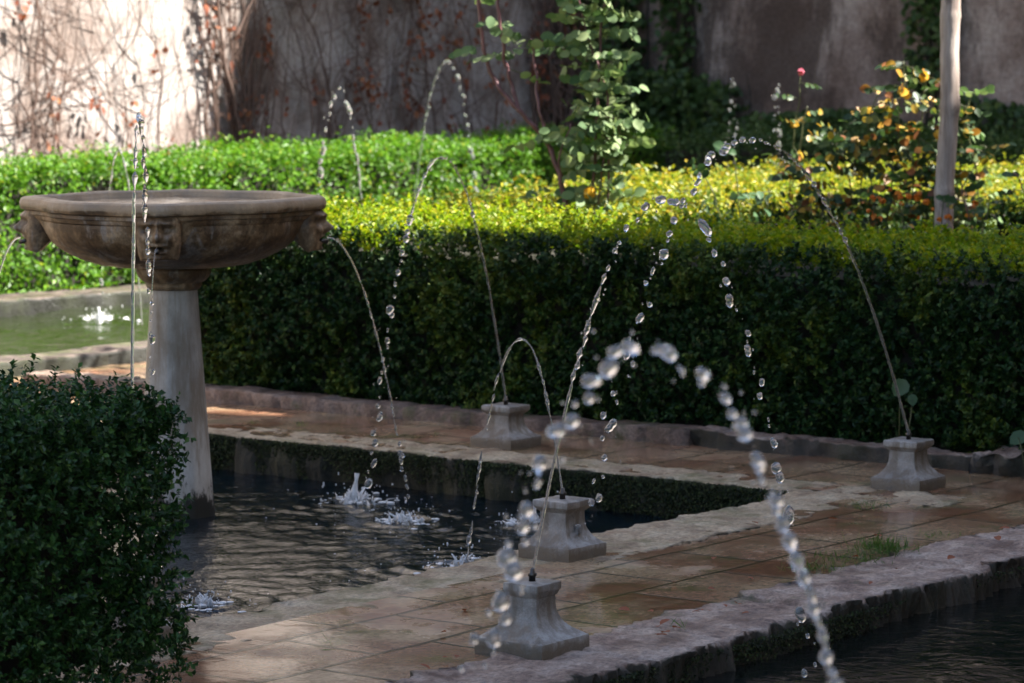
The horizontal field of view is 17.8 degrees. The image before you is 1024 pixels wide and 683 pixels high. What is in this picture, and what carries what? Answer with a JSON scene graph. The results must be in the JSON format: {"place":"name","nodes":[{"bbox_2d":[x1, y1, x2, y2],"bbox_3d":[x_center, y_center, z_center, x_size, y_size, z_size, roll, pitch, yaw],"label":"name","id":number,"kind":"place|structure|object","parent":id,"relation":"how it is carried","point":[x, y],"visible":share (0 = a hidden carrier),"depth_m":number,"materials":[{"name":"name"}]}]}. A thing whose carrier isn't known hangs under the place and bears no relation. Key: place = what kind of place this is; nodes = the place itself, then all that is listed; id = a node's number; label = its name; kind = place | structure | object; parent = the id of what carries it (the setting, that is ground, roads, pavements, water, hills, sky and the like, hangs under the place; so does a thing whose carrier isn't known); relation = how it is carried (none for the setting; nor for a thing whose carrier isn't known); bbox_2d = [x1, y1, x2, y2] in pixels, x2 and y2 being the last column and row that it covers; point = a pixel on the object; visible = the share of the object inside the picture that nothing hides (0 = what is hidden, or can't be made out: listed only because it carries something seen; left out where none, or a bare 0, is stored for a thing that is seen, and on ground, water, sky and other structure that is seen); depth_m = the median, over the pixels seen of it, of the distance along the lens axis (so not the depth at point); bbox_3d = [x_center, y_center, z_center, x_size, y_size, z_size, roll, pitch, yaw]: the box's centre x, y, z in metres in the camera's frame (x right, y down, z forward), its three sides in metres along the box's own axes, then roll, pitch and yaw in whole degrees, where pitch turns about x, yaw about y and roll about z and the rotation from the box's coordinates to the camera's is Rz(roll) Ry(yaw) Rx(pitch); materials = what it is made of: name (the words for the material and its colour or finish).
{"place":"outdoors","nodes":[
{"label":"outdoors","id":0,"kind":"place"},
{"bbox_2d":[0,303,149,354],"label":"canal water","id":1,"kind":"structure","parent":0,"point":[38,333],"depth_m":18.00,"materials":[{"name":"green liquid"}]},
{"bbox_2d":[62,294,140,321],"bbox_3d":[-2.364,-0.191,18.722,0.430,0.160,0.369,-1,6,-15],"label":"splash","id":2,"kind":"object","parent":1,"relation":"on","point":[100,315],"visible":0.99,"depth_m":18.71,"materials":[{"name":"white liquid"}]},
{"bbox_2d":[98,149,142,326],"bbox_3d":[-1.949,-0.125,16.010,0.362,1.636,0.064,5,7,43],"label":"water jet","id":3,"kind":"object","parent":1,"relation":"on","point":[111,176],"visible":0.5,"depth_m":15.91,"materials":[{"name":"white"}]},
{"bbox_2d":[317,87,362,205],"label":"water jet","id":4,"kind":"object","parent":1,"relation":"on","point":[320,170],"visible":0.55,"depth_m":17.34,"materials":[{"name":"white"}]},
{"bbox_2d":[413,60,478,201],"bbox_3d":[-0.415,-0.803,22.192,0.741,2.207,0.076,4,7,34],"label":"water jet","id":5,"kind":"object","parent":1,"relation":"on","point":[470,149],"visible":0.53,"depth_m":22.13,"materials":[{"name":"white"}]},
{"bbox_2d":[726,78,738,170],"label":"water jet","id":6,"kind":"object","parent":1,"relation":"on","point":[731,102],"visible":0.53,"depth_m":21.23,"materials":[{"name":"white"}]},
{"bbox_2d":[14,362,145,382],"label":"path","id":7,"kind":"structure","parent":0,"point":[139,369],"depth_m":15.40,"materials":[{"name":"stone"}]},
{"bbox_2d":[51,283,145,291],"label":"bank","id":8,"kind":"structure","parent":0,"point":[113,286],"depth_m":20.65,"materials":[{"name":"grey stone"}]},
{"bbox_2d":[0,284,149,316],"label":"canal kerb","id":9,"kind":"structure","parent":8,"relation":"on","point":[26,303],"depth_m":19.46,"materials":[{"name":"stone"}]},
{"bbox_2d":[0,115,681,293],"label":"box hedge","id":10,"kind":"object","parent":8,"relation":"on","point":[388,163],"visible":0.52,"depth_m":21.92,"materials":[{"name":"green plant"}]},
{"bbox_2d":[601,68,753,150],"bbox_3d":[1.391,-1.646,27.555,1.554,1.320,0.566,4,7,37],"label":"shrub","id":11,"kind":"object","parent":8,"relation":"on","point":[666,94],"visible":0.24,"depth_m":27.40,"materials":[{"name":"green plant"}]},
{"bbox_2d":[101,568,172,642],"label":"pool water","id":12,"kind":"structure","parent":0,"point":[167,630],"depth_m":8.59,"materials":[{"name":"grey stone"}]},
{"bbox_2d":[100,460,673,622],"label":"pool water","id":13,"kind":"structure","parent":0,"point":[286,549],"depth_m":11.25,"materials":[{"name":"black liquid"}]},
{"bbox_2d":[130,112,163,590],"bbox_3d":[-1.026,0.822,9.185,0.069,2.938,1.140,0,5,0],"label":"water jet","id":14,"kind":"object","parent":13,"relation":"on","point":[140,122],"visible":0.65,"depth_m":8.76,"materials":[{"name":"white"}]},
{"bbox_2d":[13,189,333,519],"bbox_3d":[-1.208,0.142,11.722,0.997,1.331,0.997,-3,6,-31],"label":"stone fountain","id":15,"kind":"object","parent":13,"relation":"in","point":[196,236],"visible":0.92,"depth_m":11.56,"materials":[{"name":"grey stone"}]},
{"bbox_2d":[0,237,20,271],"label":"water jet","id":16,"kind":"object","parent":15,"relation":"attached to","point":[10,244],"visible":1,"depth_m":11.67,"materials":[{"name":"white"}]},
{"bbox_2d":[147,247,156,474],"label":"water jet","id":17,"kind":"object","parent":15,"relation":"attached to","point":[151,312],"visible":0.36,"depth_m":11.06,"materials":[{"name":"white"}]},
{"bbox_2d":[326,236,410,513],"bbox_3d":[-0.511,0.132,11.729,0.301,1.017,0.060,1,6,15],"label":"water jet","id":18,"kind":"object","parent":15,"relation":"attached to","point":[401,454],"visible":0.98,"depth_m":11.72,"materials":[{"name":"white"}]},
{"bbox_2d":[177,577,250,612],"bbox_3d":[-0.910,0.765,9.882,0.274,0.098,0.294,-3,6,-30],"label":"splash","id":19,"kind":"object","parent":13,"relation":"on","point":[204,601],"visible":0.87,"depth_m":9.90,"materials":[{"name":"white liquid"}]},
{"bbox_2d":[206,491,500,611],"bbox_3d":[-0.479,0.717,10.738,1.540,0.004,3.088,1,6,14],"label":"foam","id":20,"kind":"object","parent":13,"relation":"on","point":[375,538],"visible":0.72,"depth_m":11.34,"materials":[{"name":"white liquid"}]},
{"bbox_2d":[318,472,399,505],"bbox_3d":[-0.563,0.538,12.132,0.296,0.130,0.335,0,5,1],"label":"splash","id":21,"kind":"object","parent":13,"relation":"on","point":[354,496],"visible":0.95,"depth_m":12.07,"materials":[{"name":"white liquid"}]},
{"bbox_2d":[363,500,449,528],"bbox_3d":[-0.365,0.608,11.596,0.265,0.087,0.338,-5,7,-43],"label":"splash","id":22,"kind":"object","parent":13,"relation":"on","point":[402,517],"visible":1,"depth_m":11.58,"materials":[{"name":"white liquid"}]},
{"bbox_2d":[362,156,505,505],"bbox_3d":[-0.300,0.036,12.251,0.069,1.458,0.901,4,7,34],"label":"water jet","id":23,"kind":"object","parent":13,"relation":"on","point":[368,483],"visible":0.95,"depth_m":12.07,"materials":[{"name":"white"}]},
{"bbox_2d":[413,538,504,574],"bbox_3d":[-0.156,0.693,10.602,0.286,0.110,0.369,1,5,7],"label":"splash","id":24,"kind":"object","parent":13,"relation":"on","point":[455,561],"visible":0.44,"depth_m":10.62,"materials":[{"name":"white liquid"}]},
{"bbox_2d":[495,491,557,527],"bbox_3d":[0.098,0.594,11.536,0.313,0.130,0.316,-1,6,-15],"label":"splash","id":25,"kind":"object","parent":13,"relation":"on","point":[534,516],"visible":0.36,"depth_m":11.55,"materials":[{"name":"white liquid"}]},
{"bbox_2d":[10,384,1023,510],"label":"path","id":26,"kind":"structure","parent":0,"point":[986,490],"depth_m":12.46,"materials":[{"name":"stone"}]},
{"bbox_2d":[470,396,541,449],"bbox_3d":[-0.024,0.313,12.630,0.202,0.208,0.201,4,7,37],"label":"fountain pedestal","id":27,"kind":"object","parent":26,"relation":"on","point":[507,428],"visible":0.97,"depth_m":12.58,"materials":[{"name":"grey stone"}]},
{"bbox_2d":[870,430,945,491],"bbox_3d":[1.391,0.418,11.479,0.198,0.218,0.198,4,7,35],"label":"fountain pedestal","id":28,"kind":"object","parent":26,"relation":"on","point":[908,467],"visible":1,"depth_m":11.43,"materials":[{"name":"grey stone"}]},
{"bbox_2d":[569,137,908,538],"bbox_3d":[0.804,-0.034,10.624,0.106,1.306,2.006,4,7,38],"label":"water jet","id":29,"kind":"object","parent":28,"relation":"attached to","point":[611,425],"visible":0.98,"depth_m":10.38,"materials":[{"name":"white"}]},
{"bbox_2d":[1010,430,1023,463],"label":"broadleaf weed","id":30,"kind":"object","parent":26,"relation":"on","point":[1016,437],"visible":1,"depth_m":11.76,"materials":[{"name":"green plant"}]},
{"bbox_2d":[78,495,1023,682],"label":"path","id":31,"kind":"structure","parent":0,"point":[393,640],"depth_m":9.21,"materials":[{"name":"stone"}]},
{"bbox_2d":[0,352,199,682],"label":"box hedge","id":32,"kind":"object","parent":31,"relation":"on","point":[61,509],"visible":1,"depth_m":7.60,"materials":[{"name":"green plant"}]},
{"bbox_2d":[772,560,842,573],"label":"grass tuft","id":33,"kind":"object","parent":31,"relation":"on","point":[808,569],"visible":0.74,"depth_m":9.67,"materials":[{"name":"green plant"}]},
{"bbox_2d":[806,546,896,567],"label":"grass tuft","id":34,"kind":"object","parent":31,"relation":"on","point":[847,558],"visible":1,"depth_m":9.84,"materials":[{"name":"green plant"}]},
{"bbox_2d":[845,498,905,510],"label":"grass tuft","id":35,"kind":"object","parent":31,"relation":"on","point":[870,505],"visible":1,"depth_m":10.94,"materials":[{"name":"green plant"}]},
{"bbox_2d":[841,532,921,556],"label":"grass tuft","id":36,"kind":"object","parent":31,"relation":"on","point":[884,548],"visible":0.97,"depth_m":9.98,"materials":[{"name":"green plant"}]},
{"bbox_2d":[918,528,960,539],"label":"grass tuft","id":37,"kind":"object","parent":31,"relation":"on","point":[925,534],"visible":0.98,"depth_m":10.30,"materials":[{"name":"plant"}]},
{"bbox_2d":[682,583,1023,682],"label":"canal water","id":38,"kind":"structure","parent":0,"point":[980,641],"depth_m":8.81,"materials":[{"name":"black liquid"}]},
{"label":"garden bed","id":39,"kind":"structure","parent":0,"visible":0},
{"bbox_2d":[198,192,1023,452],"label":"box hedge","id":40,"kind":"object","parent":39,"relation":"on","point":[294,316],"visible":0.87,"depth_m":13.02,"materials":[{"name":"green plant"}]},
{"bbox_2d":[307,152,1023,261],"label":"box hedge","id":41,"kind":"object","parent":39,"relation":"on","point":[723,183],"visible":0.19,"depth_m":16.36,"materials":[{"name":"green plant"}]},
{"bbox_2d":[448,0,655,215],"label":"climbing rose","id":42,"kind":"object","parent":41,"relation":"in","point":[612,141],"visible":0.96,"depth_m":14.97,"materials":[{"name":"green plant"}]},
{"bbox_2d":[690,140,777,257],"bbox_3d":[1.026,-0.376,15.021,0.438,1.103,0.322,0,5,0],"label":"rose bush","id":43,"kind":"object","parent":39,"relation":"on","point":[740,196],"visible":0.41,"depth_m":14.94,"materials":[{"name":"green plant"}]},
{"bbox_2d":[767,68,823,208],"bbox_3d":[1.412,-0.673,16.513,0.354,1.411,0.255,3,6,28],"label":"rose bush","id":44,"kind":"object","parent":39,"relation":"on","point":[795,123],"visible":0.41,"depth_m":16.44,"materials":[{"name":"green plant"}]},
{"bbox_2d":[785,192,855,231],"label":"flower plant","id":45,"kind":"object","parent":39,"relation":"on","point":[812,198],"visible":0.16,"depth_m":14.51,"materials":[{"name":"green plant"}]},
{"bbox_2d":[646,112,1023,178],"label":"box hedge","id":46,"kind":"object","parent":39,"relation":"on","point":[743,155],"visible":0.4,"depth_m":24.77,"materials":[{"name":"green plant"}]},
{"bbox_2d":[762,60,1016,265],"bbox_3d":[1.777,-0.606,15.562,1.201,1.463,0.479,0,5,0],"label":"rose bush","id":47,"kind":"object","parent":39,"relation":"on","point":[860,154],"visible":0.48,"depth_m":15.51,"materials":[{"name":"green plant"}]},
{"bbox_2d":[863,188,1003,233],"bbox_3d":[1.876,-0.236,14.608,0.626,0.905,0.238,0,5,0],"label":"flower plant","id":48,"kind":"object","parent":39,"relation":"on","point":[924,202],"visible":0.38,"depth_m":14.55,"materials":[{"name":"green plant"}]},
{"bbox_2d":[934,0,960,252],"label":"young tree","id":49,"kind":"object","parent":39,"relation":"on","point":[950,104],"visible":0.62,"depth_m":15.28,"materials":[{"name":"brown plant"}]},
{"bbox_2d":[931,84,1007,233],"bbox_3d":[2.193,-0.564,15.692,0.405,1.353,0.373,0,5,0],"label":"rose bush","id":50,"kind":"object","parent":39,"relation":"on","point":[989,88],"visible":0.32,"depth_m":15.62,"materials":[{"name":"green plant"}]},
{"bbox_2d":[935,171,1023,231],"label":"rose bush","id":51,"kind":"object","parent":39,"relation":"on","point":[971,187],"visible":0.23,"depth_m":14.90,"materials":[{"name":"green plant"}]},
{"bbox_2d":[957,177,1023,243],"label":"box hedge","id":52,"kind":"object","parent":39,"relation":"on","point":[1014,212],"visible":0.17,"depth_m":16.69,"materials":[{"name":"green plant"}]},
{"bbox_2d":[968,445,1023,476],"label":"stone curb","id":53,"kind":"structure","parent":39,"relation":"on","point":[1005,461],"depth_m":11.83,"materials":[{"name":"stone"}]},
{"label":"ground","id":54,"kind":"structure","parent":0,"visible":0},
{"bbox_2d":[0,340,147,376],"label":"canal kerb","id":55,"kind":"structure","parent":54,"relation":"on","point":[98,356],"depth_m":15.53,"materials":[{"name":"stone"}]},
{"bbox_2d":[769,84,781,169],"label":"water jet","id":56,"kind":"object","parent":55,"relation":"on","point":[774,97],"visible":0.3,"depth_m":20.13,"materials":[{"name":"white"}]},
{"bbox_2d":[0,0,594,170],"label":"stucco wall","id":57,"kind":"structure","parent":54,"relation":"on","point":[140,58],"depth_m":24.62,"materials":[{"name":"beige paint"}]},
{"bbox_2d":[0,0,107,163],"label":"wall creeper","id":58,"kind":"object","parent":57,"relation":"attached to","point":[51,114],"depth_m":22.93,"materials":[{"name":"red plant"}]},
{"bbox_2d":[83,0,179,160],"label":"wall creeper","id":59,"kind":"object","parent":57,"relation":"attached to","point":[131,123],"depth_m":23.63,"materials":[{"name":"red plant"}]},
{"bbox_2d":[149,0,217,154],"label":"wall creeper","id":60,"kind":"object","parent":57,"relation":"attached to","point":[165,49],"depth_m":24.08,"materials":[{"name":"red plant"}]},
{"bbox_2d":[190,0,276,164],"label":"wall creeper","id":61,"kind":"object","parent":57,"relation":"attached to","point":[246,114],"depth_m":24.53,"materials":[{"name":"red plant"}]},
{"bbox_2d":[259,0,377,145],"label":"wall creeper","id":62,"kind":"object","parent":57,"relation":"attached to","point":[327,80],"depth_m":25.27,"materials":[{"name":"red plant"}]},
{"bbox_2d":[344,0,462,140],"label":"wall creeper","id":63,"kind":"object","parent":57,"relation":"attached to","point":[410,42],"depth_m":26.09,"materials":[{"name":"red plant"}]},
{"bbox_2d":[439,0,529,139],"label":"wall creeper","id":64,"kind":"object","parent":57,"relation":"attached to","point":[468,67],"depth_m":26.81,"materials":[{"name":"red plant"}]},
{"bbox_2d":[595,0,1023,151],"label":"stucco wall","id":65,"kind":"structure","parent":54,"relation":"on","point":[838,51],"depth_m":26.96,"materials":[{"name":"grey paint"}]},
{"bbox_2d":[516,0,598,132],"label":"wall creeper","id":66,"kind":"object","parent":65,"relation":"attached to","point":[559,110],"depth_m":27.70,"materials":[{"name":"red plant"}]},
{"bbox_2d":[566,0,654,131],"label":"ivy","id":67,"kind":"object","parent":65,"relation":"attached to","point":[640,22],"visible":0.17,"depth_m":27.89,"materials":[{"name":"green plant"}]},
{"bbox_2d":[649,0,701,133],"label":"ivy","id":68,"kind":"object","parent":65,"relation":"attached to","point":[683,44],"visible":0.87,"depth_m":27.63,"materials":[{"name":"green plant"}]},
{"bbox_2d":[739,108,934,139],"bbox_3d":[2.624,-1.408,26.714,1.753,1.010,0.464,4,7,37],"label":"ivy","id":69,"kind":"object","parent":65,"relation":"attached to","point":[830,115],"visible":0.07,"depth_m":26.74,"materials":[{"name":"green plant"}]},
{"bbox_2d":[899,0,940,134],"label":"ivy","id":70,"kind":"object","parent":65,"relation":"attached to","point":[931,27],"visible":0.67,"depth_m":26.23,"materials":[{"name":"green plant"}]},
{"bbox_2d":[935,94,1023,141],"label":"ivy","id":71,"kind":"object","parent":65,"relation":"attached to","point":[995,107],"visible":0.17,"depth_m":25.82,"materials":[{"name":"green plant"}]},
{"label":"path base","id":72,"kind":"structure","parent":54,"relation":"on","visible":0},
{"bbox_2d":[23,370,702,445],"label":"stone curb","id":73,"kind":"structure","parent":72,"relation":"on","point":[652,432],"depth_m":13.53,"materials":[{"name":"grey stone"}]},
{"bbox_2d":[101,421,975,517],"bbox_3d":[-0.395,0.703,12.597,4.800,0.613,0.359,4,7,37],"label":"pool coping","id":74,"kind":"object","parent":72,"relation":"on","point":[499,487],"visible":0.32,"depth_m":12.26,"materials":[{"name":"stone"}]},
{"bbox_2d":[88,434,786,518],"bbox_3d":[-0.592,0.488,12.538,3.940,0.164,0.037,4,7,37],"label":"moss","id":75,"kind":"object","parent":74,"relation":"attached to","point":[699,491],"visible":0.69,"depth_m":11.98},
{"bbox_2d":[690,425,972,470],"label":"stone curb","id":76,"kind":"structure","parent":72,"relation":"on","point":[718,437],"depth_m":12.35,"materials":[{"name":"stone"}]},
{"bbox_2d":[892,379,917,436],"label":"broadleaf weed","id":77,"kind":"object","parent":76,"relation":"on","point":[903,385],"visible":0.69,"depth_m":12.06,"materials":[{"name":"green plant"}]},
{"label":"path base","id":78,"kind":"structure","parent":0,"visible":0},
{"bbox_2d":[44,491,886,679],"bbox_3d":[-0.063,0.977,9.721,0.407,0.612,4.060,4,7,37],"label":"pool coping","id":79,"kind":"object","parent":78,"relation":"on","point":[677,531],"visible":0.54,"depth_m":9.78,"materials":[{"name":"stone"}]},
{"bbox_2d":[518,488,606,562],"bbox_3d":[0.154,0.558,9.970,0.196,0.226,0.196,4,7,38],"label":"fountain pedestal","id":80,"kind":"object","parent":79,"relation":"on","point":[564,514],"visible":0.91,"depth_m":9.92,"materials":[{"name":"grey stone"}]},
{"bbox_2d":[463,338,562,563],"bbox_3d":[0.004,0.384,10.070,0.387,0.799,0.025,4,7,36],"label":"water jet","id":81,"kind":"object","parent":80,"relation":"attached to","point":[468,539],"visible":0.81,"depth_m":10.06,"materials":[{"name":"white"}]},
{"bbox_2d":[384,525,1023,682],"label":"canal kerb","id":82,"kind":"structure","parent":78,"relation":"on","point":[930,577],"depth_m":8.97,"materials":[{"name":"stone"}]},
{"bbox_2d":[474,568,588,660],"bbox_3d":[0.052,0.700,8.441,0.218,0.233,0.219,4,7,36],"label":"fountain pedestal","id":83,"kind":"object","parent":82,"relation":"on","point":[542,627],"visible":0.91,"depth_m":8.39,"materials":[{"name":"grey stone"}]},
{"bbox_2d":[532,195,816,677],"bbox_3d":[0.397,0.243,8.127,0.881,1.210,0.063,4,7,36],"label":"water jet","id":84,"kind":"object","parent":83,"relation":"attached to","point":[788,510],"visible":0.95,"depth_m":8.07,"materials":[{"name":"white"}]},
{"bbox_2d":[660,619,669,624],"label":"fallen leaf","id":85,"kind":"object","parent":82,"relation":"on","point":[662,621],"visible":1,"depth_m":8.71,"materials":[{"name":"brown plant"}]},
{"bbox_2d":[670,616,686,632],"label":"grass tuft","id":86,"kind":"object","parent":82,"relation":"on","point":[678,624],"visible":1,"depth_m":8.63,"materials":[{"name":"plant"}]},
{"bbox_2d":[595,565,1023,682],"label":"moss","id":87,"kind":"object","parent":82,"relation":"on","point":[778,636],"visible":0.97,"depth_m":8.79,"materials":[{"name":"green plant"}]},
{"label":"canal bank","id":88,"kind":"structure","parent":0,"visible":0},
{"bbox_3d":[0.790,1.121,4.095,0.201,0.218,0.202,4,7,37],"label":"fountain pedestal","id":89,"kind":"object","parent":88,"relation":"on","visible":0},
{"bbox_2d":[458,329,844,682],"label":"water jet","id":90,"kind":"object","parent":89,"relation":"attached to","point":[506,556],"visible":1,"depth_m":4.46,"materials":[{"name":"white"}]}
]}

